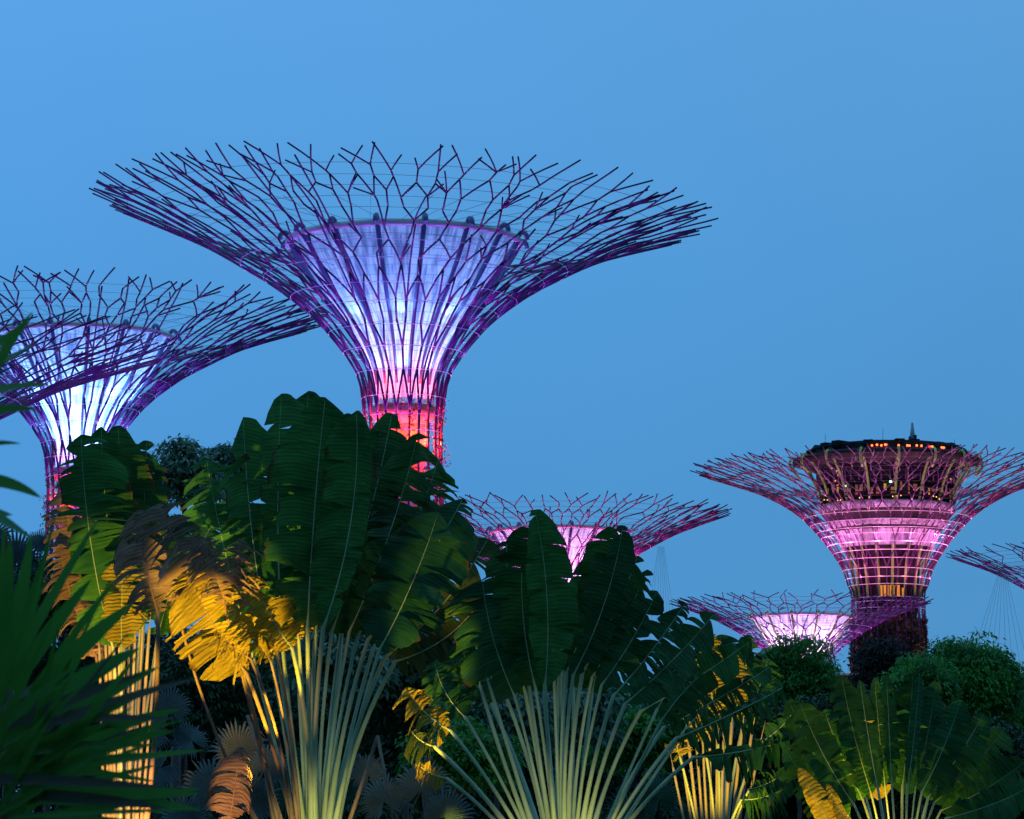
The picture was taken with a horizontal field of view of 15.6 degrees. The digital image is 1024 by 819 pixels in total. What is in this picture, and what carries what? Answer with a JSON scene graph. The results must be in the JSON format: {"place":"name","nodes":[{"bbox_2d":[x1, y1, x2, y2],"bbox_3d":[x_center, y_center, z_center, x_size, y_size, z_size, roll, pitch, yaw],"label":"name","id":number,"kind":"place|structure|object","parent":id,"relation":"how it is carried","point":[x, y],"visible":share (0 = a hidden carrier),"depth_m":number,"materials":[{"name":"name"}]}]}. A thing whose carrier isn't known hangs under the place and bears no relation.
{"place":"outdoors","nodes":[
{"label":"outdoors","id":0,"kind":"place"},
{"bbox_2d":[0,0,1023,808],"label":"sky","id":1,"kind":"structure","parent":0,"point":[858,275],"materials":[{"name":"blue"}]},
{"bbox_2d":[834,673,856,684],"bbox_3d":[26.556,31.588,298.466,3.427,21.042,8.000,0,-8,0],"label":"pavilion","id":2,"kind":"structure","parent":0,"point":[846,675],"depth_m":296.85,"materials":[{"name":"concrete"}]},
{"label":"ground","id":3,"kind":"structure","parent":0,"visible":0},
{"bbox_2d":[0,312,48,537],"bbox_3d":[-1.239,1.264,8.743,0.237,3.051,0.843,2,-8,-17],"label":"screw pine","id":4,"kind":"object","parent":3,"relation":"on","point":[8,340],"visible":1,"depth_m":8.83,"materials":[{"name":"green plant"}]},
{"bbox_2d":[0,524,58,798],"bbox_3d":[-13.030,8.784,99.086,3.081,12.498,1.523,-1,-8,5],"label":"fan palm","id":5,"kind":"object","parent":3,"relation":"on","point":[19,546],"visible":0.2,"depth_m":99.61,"materials":[{"name":"green plant"}]},
{"bbox_2d":[14,555,107,811],"bbox_3d":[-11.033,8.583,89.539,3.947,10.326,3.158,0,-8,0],"label":"shrub","id":6,"kind":"object","parent":3,"relation":"on","point":[40,665],"visible":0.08,"depth_m":89.84,"materials":[{"name":"green plant"}]},
{"bbox_2d":[0,302,175,419],"bbox_3d":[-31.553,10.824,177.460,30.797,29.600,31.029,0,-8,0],"label":"supertree","id":7,"kind":"object","parent":3,"relation":"on","point":[96,371],"visible":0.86,"depth_m":177.10,"materials":[{"name":"purple paint"}]},
{"bbox_2d":[0,504,204,818],"bbox_3d":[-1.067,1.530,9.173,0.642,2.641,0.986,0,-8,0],"label":"screw pine","id":8,"kind":"object","parent":3,"relation":"on","point":[54,750],"visible":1,"depth_m":9.28,"materials":[{"name":"green plant"}]},
{"bbox_2d":[41,426,236,818],"bbox_3d":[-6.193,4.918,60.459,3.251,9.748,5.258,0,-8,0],"label":"travellers palm","id":9,"kind":"object","parent":3,"relation":"on","point":[113,485],"visible":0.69,"depth_m":60.85,"materials":[{"name":"green plant"}]},
{"bbox_2d":[76,631,205,762],"bbox_3d":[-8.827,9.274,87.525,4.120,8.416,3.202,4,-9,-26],"label":"shrub","id":10,"kind":"object","parent":3,"relation":"on","point":[169,644],"visible":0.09,"depth_m":87.72,"materials":[{"name":"green plant"}]},
{"bbox_2d":[0,265,324,809],"bbox_3d":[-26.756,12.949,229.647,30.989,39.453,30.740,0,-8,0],"label":"supertree","id":11,"kind":"object","parent":3,"relation":"on","point":[68,416],"visible":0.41,"depth_m":228.48,"materials":[{"name":"purple paint"}]},
{"bbox_2d":[141,686,211,801],"bbox_3d":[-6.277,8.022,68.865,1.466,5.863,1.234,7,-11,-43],"label":"fan palm","id":12,"kind":"object","parent":3,"relation":"on","point":[187,736],"visible":0.6,"depth_m":69.06,"materials":[{"name":"green plant"}]},
{"bbox_2d":[150,433,225,799],"bbox_3d":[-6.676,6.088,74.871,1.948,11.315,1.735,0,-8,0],"label":"leafy tree","id":13,"kind":"object","parent":3,"relation":"on","point":[180,460],"visible":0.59,"depth_m":75.21,"materials":[{"name":"green plant"}]},
{"bbox_2d":[167,514,231,802],"bbox_3d":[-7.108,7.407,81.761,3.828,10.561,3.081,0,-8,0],"label":"leafy tree","id":14,"kind":"object","parent":3,"relation":"on","point":[179,527],"visible":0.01,"depth_m":81.66,"materials":[{"name":"green plant"}]},
{"bbox_2d":[134,642,297,817],"bbox_3d":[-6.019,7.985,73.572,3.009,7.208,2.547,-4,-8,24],"label":"shrub","id":15,"kind":"object","parent":3,"relation":"on","point":[226,698],"visible":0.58,"depth_m":73.30,"materials":[{"name":"green plant"}]},
{"bbox_2d":[156,717,287,818],"bbox_3d":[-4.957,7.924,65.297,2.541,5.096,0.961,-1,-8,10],"label":"fan palm","id":16,"kind":"object","parent":3,"relation":"on","point":[233,740],"visible":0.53,"depth_m":65.45,"materials":[{"name":"brown plant"}]},
{"bbox_2d":[203,438,263,816],"bbox_3d":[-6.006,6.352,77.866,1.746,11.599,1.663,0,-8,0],"label":"leafy tree","id":17,"kind":"object","parent":3,"relation":"on","point":[223,453],"visible":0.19,"depth_m":78.19,"materials":[{"name":"green plant"}]},
{"bbox_2d":[217,683,391,775],"bbox_3d":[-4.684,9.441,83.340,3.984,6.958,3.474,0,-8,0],"label":"shrub","id":18,"kind":"object","parent":3,"relation":"on","point":[276,715],"visible":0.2,"depth_m":83.08,"materials":[{"name":"green plant"}]},
{"bbox_2d":[127,391,499,818],"bbox_3d":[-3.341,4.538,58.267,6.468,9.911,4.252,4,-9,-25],"label":"travellers palm","id":19,"kind":"object","parent":3,"relation":"on","point":[332,534],"visible":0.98,"depth_m":57.55,"materials":[{"name":"green plant"}]},
{"bbox_2d":[205,747,252,818],"bbox_3d":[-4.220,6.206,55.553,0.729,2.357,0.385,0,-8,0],"label":"dead palm leaf","id":20,"kind":"object","parent":19,"relation":"attached to","point":[237,766],"visible":1,"depth_m":55.62,"materials":[{"name":"brown plant"}]},
{"bbox_2d":[261,741,367,817],"bbox_3d":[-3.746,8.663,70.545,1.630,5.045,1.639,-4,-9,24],"label":"fan palm","id":21,"kind":"object","parent":3,"relation":"on","point":[350,790],"visible":0.16,"depth_m":70.80,"materials":[{"name":"green plant"}]},
{"bbox_2d":[255,629,408,710],"bbox_3d":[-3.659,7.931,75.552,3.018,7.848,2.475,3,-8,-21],"label":"shrub","id":22,"kind":"object","parent":3,"relation":"on","point":[292,680],"visible":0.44,"depth_m":75.58,"materials":[{"name":"green plant"}]},
{"bbox_2d":[337,657,452,818],"bbox_3d":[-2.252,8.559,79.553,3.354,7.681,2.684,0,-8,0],"label":"shrub","id":23,"kind":"object","parent":3,"relation":"on","point":[391,726],"visible":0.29,"depth_m":79.36,"materials":[{"name":"green plant"}]},
{"bbox_2d":[89,141,717,634],"bbox_3d":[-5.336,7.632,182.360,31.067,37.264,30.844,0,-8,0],"label":"supertree","id":24,"kind":"object","parent":3,"relation":"on","point":[405,301],"visible":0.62,"depth_m":180.84,"materials":[{"name":"purple paint"}]},
{"bbox_2d":[349,753,479,818],"bbox_3d":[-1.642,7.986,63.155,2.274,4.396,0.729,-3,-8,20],"label":"fan palm","id":25,"kind":"object","parent":3,"relation":"on","point":[439,803],"visible":0.81,"depth_m":63.41,"materials":[{"name":"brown plant"}]},
{"bbox_2d":[393,715,533,801],"bbox_3d":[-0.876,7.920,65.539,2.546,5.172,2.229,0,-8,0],"label":"shrub","id":26,"kind":"object","parent":3,"relation":"on","point":[452,749],"visible":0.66,"depth_m":65.36,"materials":[{"name":"green plant"}]},
{"bbox_2d":[423,679,569,818],"bbox_3d":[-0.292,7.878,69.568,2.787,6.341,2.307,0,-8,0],"label":"shrub","id":27,"kind":"object","parent":3,"relation":"on","point":[480,715],"visible":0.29,"depth_m":69.30,"materials":[{"name":"green plant"}]},
{"bbox_2d":[0,556,1023,818],"bbox_3d":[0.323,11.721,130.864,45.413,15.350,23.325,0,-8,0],"label":"undergrowth","id":28,"kind":"object","parent":3,"relation":"on","point":[390,752],"visible":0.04,"depth_m":127.77,"materials":[{"name":"green plant"}]},
{"bbox_2d":[469,739,628,812],"bbox_3d":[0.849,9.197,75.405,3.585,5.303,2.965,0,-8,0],"label":"shrub","id":29,"kind":"object","parent":3,"relation":"on","point":[527,776],"visible":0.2,"depth_m":75.01,"materials":[{"name":"green plant"}]},
{"bbox_2d":[433,491,731,581],"bbox_3d":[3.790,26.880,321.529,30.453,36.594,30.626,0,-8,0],"label":"supertree","id":30,"kind":"object","parent":3,"relation":"on","point":[577,538],"visible":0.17,"depth_m":317.85,"materials":[{"name":"purple paint"}]},
{"bbox_2d":[645,547,672,638],"bbox_3d":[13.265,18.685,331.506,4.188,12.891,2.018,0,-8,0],"label":"suspension cables","id":31,"kind":"object","parent":30,"relation":"hanging from","point":[660,551],"visible":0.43,"depth_m":331.42,"materials":[{"name":"metal"}]},
{"bbox_2d":[532,677,642,817],"bbox_3d":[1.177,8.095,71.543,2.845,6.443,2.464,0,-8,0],"label":"shrub","id":32,"kind":"object","parent":3,"relation":"on","point":[604,700],"visible":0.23,"depth_m":71.37,"materials":[{"name":"green plant"}]},
{"bbox_2d":[392,509,789,818],"bbox_3d":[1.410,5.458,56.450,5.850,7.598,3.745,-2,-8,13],"label":"travellers palm","id":33,"kind":"object","parent":3,"relation":"on","point":[541,624],"visible":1,"depth_m":56.05,"materials":[{"name":"green plant"}]},
{"bbox_2d":[569,692,702,802],"bbox_3d":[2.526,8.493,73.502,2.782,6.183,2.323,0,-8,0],"label":"shrub","id":34,"kind":"object","parent":3,"relation":"on","point":[637,734],"visible":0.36,"depth_m":73.30,"materials":[{"name":"green plant"}]},
{"bbox_2d":[599,773,704,818],"bbox_3d":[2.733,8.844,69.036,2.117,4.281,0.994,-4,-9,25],"label":"fan palm","id":35,"kind":"object","parent":3,"relation":"on","point":[665,797],"visible":0.66,"depth_m":69.34,"materials":[{"name":"green plant"}]},
{"bbox_2d":[650,634,784,818],"bbox_3d":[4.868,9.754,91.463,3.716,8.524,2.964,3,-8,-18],"label":"shrub","id":36,"kind":"object","parent":3,"relation":"on","point":[697,651],"visible":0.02,"depth_m":91.55,"materials":[{"name":"green plant"}]},
{"bbox_2d":[665,634,798,818],"bbox_3d":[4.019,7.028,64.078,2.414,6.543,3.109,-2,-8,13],"label":"travellers palm","id":37,"kind":"object","parent":3,"relation":"on","point":[759,796],"visible":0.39,"depth_m":63.62,"materials":[{"name":"green plant"}]},
{"bbox_2d":[691,695,807,818],"bbox_3d":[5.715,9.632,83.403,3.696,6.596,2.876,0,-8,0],"label":"shrub","id":38,"kind":"object","parent":3,"relation":"on","point":[765,766],"visible":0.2,"depth_m":83.12,"materials":[{"name":"green plant"}]},
{"bbox_2d":[669,589,933,660],"bbox_3d":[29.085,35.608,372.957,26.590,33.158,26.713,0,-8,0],"label":"supertree","id":39,"kind":"object","parent":3,"relation":"on","point":[817,624],"visible":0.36,"depth_m":370.93,"materials":[{"name":"purple paint"}]},
{"bbox_2d":[755,628,847,818],"bbox_3d":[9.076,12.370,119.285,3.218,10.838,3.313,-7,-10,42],"label":"leafy tree","id":40,"kind":"object","parent":3,"relation":"on","point":[801,669],"visible":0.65,"depth_m":119.33,"materials":[{"name":"green plant"}]},
{"bbox_2d":[795,682,898,816],"bbox_3d":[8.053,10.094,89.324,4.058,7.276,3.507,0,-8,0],"label":"shrub","id":41,"kind":"object","parent":3,"relation":"on","point":[824,703],"visible":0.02,"depth_m":89.50,"materials":[{"name":"green plant"}]},
{"bbox_2d":[690,423,1023,696],"bbox_3d":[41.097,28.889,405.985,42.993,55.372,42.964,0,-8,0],"label":"supertree","id":42,"kind":"object","parent":3,"relation":"on","point":[887,509],"visible":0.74,"depth_m":402.87,"materials":[{"name":"purple paint"}]},
{"bbox_2d":[884,585,888,595],"bbox_3d":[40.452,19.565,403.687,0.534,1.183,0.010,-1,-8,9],"label":"window","id":43,"kind":"structure","parent":42,"relation":"in","point":[884,585],"depth_m":403.71,"materials":[{"name":"orange glass"}]},
{"bbox_2d":[897,585,899,595],"bbox_3d":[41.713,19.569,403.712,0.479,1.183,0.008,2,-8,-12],"label":"window","id":44,"kind":"structure","parent":42,"relation":"in","point":[898,586],"depth_m":403.71,"materials":[{"name":"orange glass"}]},
{"bbox_2d":[843,634,914,818],"bbox_3d":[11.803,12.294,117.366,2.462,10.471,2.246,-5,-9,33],"label":"leafy tree","id":45,"kind":"object","parent":3,"relation":"on","point":[880,655],"visible":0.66,"depth_m":117.60,"materials":[{"name":"green plant"}]},
{"bbox_2d":[777,673,1023,818],"bbox_3d":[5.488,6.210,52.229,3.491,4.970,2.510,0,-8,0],"label":"travellers palm","id":46,"kind":"object","parent":3,"relation":"on","point":[835,766],"visible":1,"depth_m":51.65,"materials":[{"name":"green plant"}]},
{"bbox_2d":[877,650,966,816],"bbox_3d":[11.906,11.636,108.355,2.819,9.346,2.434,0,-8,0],"label":"leafy tree","id":47,"kind":"object","parent":3,"relation":"on","point":[928,670],"visible":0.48,"depth_m":108.45,"materials":[{"name":"green plant"}]},
{"bbox_2d":[894,711,1023,812],"bbox_3d":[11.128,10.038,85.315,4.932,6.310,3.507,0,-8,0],"label":"shrub","id":48,"kind":"object","parent":3,"relation":"on","point":[1018,744],"visible":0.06,"depth_m":85.25,"materials":[{"name":"green plant"}]},
{"bbox_2d":[911,627,1023,818],"bbox_3d":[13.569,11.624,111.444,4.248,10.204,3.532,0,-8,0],"label":"leafy tree","id":49,"kind":"object","parent":3,"relation":"on","point":[992,680],"visible":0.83,"depth_m":111.08,"materials":[{"name":"green plant"}]},
{"bbox_2d":[946,542,1023,588],"bbox_3d":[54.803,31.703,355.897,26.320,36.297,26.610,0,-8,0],"label":"supertree","id":50,"kind":"object","parent":3,"relation":"on","point":[1001,574],"visible":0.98,"depth_m":356.03,"materials":[{"name":"purple paint"}]},
{"bbox_2d":[978,571,1023,667],"bbox_3d":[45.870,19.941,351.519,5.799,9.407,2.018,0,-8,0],"label":"suspension cables","id":51,"kind":"object","parent":50,"relation":"hanging from","point":[1000,608],"visible":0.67,"depth_m":351.42,"materials":[{"name":"metal"}]},
{"bbox_2d":[989,657,1023,738],"bbox_3d":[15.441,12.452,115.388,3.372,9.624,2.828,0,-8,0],"label":"leafy tree","id":52,"kind":"object","parent":3,"relation":"on","point":[1021,723],"visible":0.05,"depth_m":115.01,"materials":[{"name":"green plant"}]}
]}

